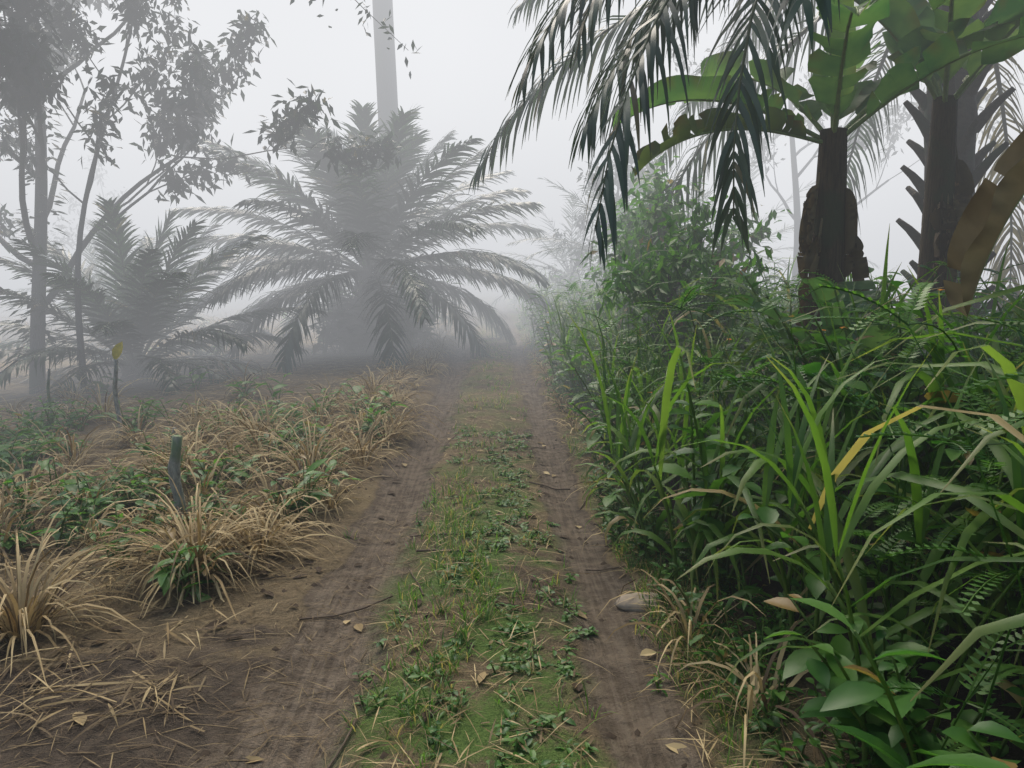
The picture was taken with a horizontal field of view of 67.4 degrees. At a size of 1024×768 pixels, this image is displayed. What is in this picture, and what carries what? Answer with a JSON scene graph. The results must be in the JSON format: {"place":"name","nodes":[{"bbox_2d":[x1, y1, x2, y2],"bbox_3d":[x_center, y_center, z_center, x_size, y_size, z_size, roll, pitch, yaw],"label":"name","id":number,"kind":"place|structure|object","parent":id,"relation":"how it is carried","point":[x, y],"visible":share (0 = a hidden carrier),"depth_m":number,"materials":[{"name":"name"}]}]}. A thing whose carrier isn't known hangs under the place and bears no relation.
{"place":"outdoors","nodes":[
{"label":"outdoors","id":0,"kind":"place"},
{"bbox_2d":[0,276,1023,767],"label":"ground","id":1,"kind":"structure","parent":0,"point":[620,678],"depth_m":3.92,"materials":[{"name":"brown soil"}]},
{"bbox_2d":[0,0,199,393],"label":"tree trunk","id":2,"kind":"object","parent":1,"relation":"on","point":[133,16],"visible":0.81,"depth_m":14.47,"materials":[{"name":"grey plant"}]},
{"bbox_2d":[47,152,154,274],"bbox_3d":[-17.235,-6.036,31.669,3.303,7.240,4.885,0,6,-2],"label":"shrub","id":3,"kind":"object","parent":1,"relation":"on","point":[98,176],"visible":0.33,"depth_m":31.61,"materials":[{"name":"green plant"}]},
{"bbox_2d":[0,215,230,337],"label":"palm","id":4,"kind":"object","parent":1,"relation":"on","point":[90,259],"visible":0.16,"depth_m":25.36,"materials":[{"name":"green plant"}]},
{"bbox_2d":[46,342,187,521],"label":"wooden posts","id":5,"kind":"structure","parent":1,"relation":"on","point":[174,473],"depth_m":5.94,"materials":[{"name":"grey wood"}]},
{"bbox_2d":[0,195,326,404],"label":"palm","id":6,"kind":"object","parent":1,"relation":"on","point":[140,311],"visible":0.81,"depth_m":15.72,"materials":[{"name":"green plant"}]},
{"bbox_2d":[0,0,403,393],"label":"tree","id":7,"kind":"object","parent":1,"relation":"on","point":[198,105],"visible":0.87,"depth_m":15.27,"materials":[{"name":"grey plant"}]},
{"bbox_2d":[290,0,421,79],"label":"leaves","id":8,"kind":"object","parent":7,"relation":"attached to","point":[368,15],"visible":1,"depth_m":13.75,"materials":[{"name":"green plant"}]},
{"bbox_2d":[0,313,670,767],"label":"weeds","id":9,"kind":"object","parent":1,"relation":"on","point":[78,489],"visible":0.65,"depth_m":6.05,"materials":[{"name":"green plant"}]},
{"bbox_2d":[7,433,686,767],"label":"soil clods","id":10,"kind":"object","parent":1,"relation":"on","point":[151,731],"visible":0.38,"depth_m":3.70,"materials":[{"name":"brown soil"}]},
{"bbox_2d":[164,99,563,374],"bbox_3d":[-3.848,-3.466,20.174,10.787,7.586,9.273,5,8,39],"label":"palm","id":11,"kind":"object","parent":1,"relation":"on","point":[366,212],"visible":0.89,"depth_m":18.50,"materials":[{"name":"plant"}]},
{"bbox_2d":[300,251,463,354],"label":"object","id":12,"kind":"object","parent":1,"relation":"on","point":[343,328],"visible":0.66,"depth_m":19.68,"materials":[{"name":"grey plant"}]},
{"bbox_2d":[372,0,401,291],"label":"tall tree trunk","id":13,"kind":"object","parent":1,"relation":"on","point":[386,80],"visible":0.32,"depth_m":22.75,"materials":[{"name":"grey plant"}]},
{"bbox_2d":[9,435,792,767],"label":"litter twigs","id":14,"kind":"object","parent":1,"relation":"on","point":[421,589],"visible":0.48,"depth_m":4.60,"materials":[{"name":"brown wood"}]},
{"bbox_2d":[0,323,846,767],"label":"fallen leaves","id":15,"kind":"object","parent":1,"relation":"on","point":[674,747],"visible":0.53,"depth_m":3.90,"materials":[{"name":"brown plant"}]},
{"bbox_2d":[0,297,869,767],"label":"dry grass","id":16,"kind":"structure","parent":1,"relation":"on","point":[20,615],"depth_m":5.16,"materials":[{"name":"plant"}]},
{"bbox_2d":[472,193,612,307],"bbox_3d":[2.588,-5.263,32.537,8.943,5.814,8.324,0,6,-2],"label":"palm","id":17,"kind":"object","parent":1,"relation":"on","point":[555,245],"visible":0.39,"depth_m":32.38,"materials":[{"name":"green plant"}]},
{"bbox_2d":[540,207,609,297],"bbox_3d":[2.417,-4.631,28.719,3.252,4.013,1.821,6,9,42],"label":"shrub","id":18,"kind":"object","parent":1,"relation":"on","point":[581,226],"visible":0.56,"depth_m":28.76,"materials":[{"name":"green plant"}]},
{"bbox_2d":[338,326,823,767],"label":"short grass","id":19,"kind":"structure","parent":1,"relation":"on","point":[624,550],"depth_m":3.97,"materials":[{"name":"green plant"}]},
{"bbox_2d":[577,117,673,293],"bbox_3d":[3.581,-5.692,25.487,2.938,7.103,4.623,0,6,-2],"label":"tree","id":20,"kind":"object","parent":1,"relation":"on","point":[615,176],"visible":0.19,"depth_m":25.88,"materials":[{"name":"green plant"}]},
{"bbox_2d":[571,172,704,278],"bbox_3d":[3.858,-3.761,22.067,3.456,4.508,3.114,-4,8,-32],"label":"shrub","id":21,"kind":"object","parent":1,"relation":"on","point":[608,249],"visible":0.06,"depth_m":22.01,"materials":[{"name":"green plant"}]},
{"bbox_2d":[614,592,669,611],"bbox_3d":[0.727,1.212,4.239,0.332,0.109,0.220,0,6,-2],"label":"verge rock","id":22,"kind":"object","parent":1,"relation":"on","point":[626,603],"visible":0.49,"depth_m":4.18,"materials":[{"name":"grey stone"}]},
{"bbox_2d":[581,159,714,324],"bbox_3d":[2.997,-2.233,14.300,3.359,3.822,2.367,0,6,-2],"label":"bush","id":23,"kind":"object","parent":1,"relation":"on","point":[628,218],"visible":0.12,"depth_m":14.09,"materials":[{"name":"green plant"}]},
{"bbox_2d":[505,153,791,321],"bbox_3d":[5.011,-4.601,26.853,10.456,6.690,9.113,0,6,-2],"label":"palm","id":24,"kind":"object","parent":1,"relation":"on","point":[584,205],"visible":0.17,"depth_m":26.01,"materials":[{"name":"green plant"}]},
{"bbox_2d":[580,175,781,386],"bbox_3d":[1.884,-0.848,8.425,2.241,2.900,2.025,0,6,-2],"label":"bush","id":25,"kind":"object","parent":1,"relation":"on","point":[660,271],"visible":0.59,"depth_m":8.35,"materials":[{"name":"green plant"}]},
{"bbox_2d":[587,155,791,330],"bbox_3d":[2.354,-1.649,11.549,2.467,3.508,3.130,-4,8,-34],"label":"bush","id":26,"kind":"object","parent":1,"relation":"on","point":[654,213],"visible":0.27,"depth_m":10.91,"materials":[{"name":"green plant"}]},
{"bbox_2d":[468,0,1023,388],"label":"palm","id":27,"kind":"object","parent":1,"relation":"on","point":[971,122],"visible":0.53,"depth_m":6.06,"materials":[{"name":"green plant"}]},
{"bbox_2d":[502,225,1023,767],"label":"tall grass","id":28,"kind":"structure","parent":1,"relation":"on","point":[804,481],"depth_m":3.46,"materials":[{"name":"green plant"}]},
{"bbox_2d":[508,259,1023,767],"bbox_3d":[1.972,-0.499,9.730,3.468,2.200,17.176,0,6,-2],"label":"undergrowth plants","id":29,"kind":"object","parent":1,"relation":"on","point":[998,673],"visible":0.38,"depth_m":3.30,"materials":[{"name":"green plant"}]},
{"bbox_2d":[665,145,880,292],"bbox_3d":[8.710,-5.439,29.702,10.339,7.017,9.818,0,6,-2],"label":"palm","id":30,"kind":"object","parent":1,"relation":"on","point":[781,231],"visible":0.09,"depth_m":28.70,"materials":[{"name":"green plant"}]},
{"bbox_2d":[612,0,1023,413],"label":"banana plant","id":31,"kind":"object","parent":1,"relation":"on","point":[830,241],"visible":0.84,"depth_m":6.11,"materials":[{"name":"green plant"}]},
{"bbox_2d":[723,277,928,504],"bbox_3d":[2.334,0.091,5.191,1.349,1.608,1.290,-3,7,-27],"label":"banana plant","id":32,"kind":"object","parent":1,"relation":"on","point":[874,331],"visible":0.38,"depth_m":5.09,"materials":[{"name":"green plant"}]},
{"bbox_2d":[669,0,1023,298],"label":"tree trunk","id":33,"kind":"object","parent":1,"relation":"on","point":[796,216],"visible":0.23,"depth_m":23.66,"materials":[{"name":"grey plant"}]},
{"bbox_2d":[854,0,1019,418],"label":"banana plant","id":34,"kind":"object","parent":1,"relation":"on","point":[949,187],"visible":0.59,"depth_m":6.74,"materials":[{"name":"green plant"}]},
{"bbox_2d":[928,0,1023,316],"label":"banana plant","id":35,"kind":"object","parent":1,"relation":"on","point":[987,213],"visible":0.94,"depth_m":3.99,"materials":[{"name":"brown plant"}]},
{"bbox_2d":[0,0,1023,287],"bbox_3d":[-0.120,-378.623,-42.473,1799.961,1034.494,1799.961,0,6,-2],"label":"sky","id":36,"kind":"structure","parent":0,"point":[464,62],"depth_m":804.95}
]}

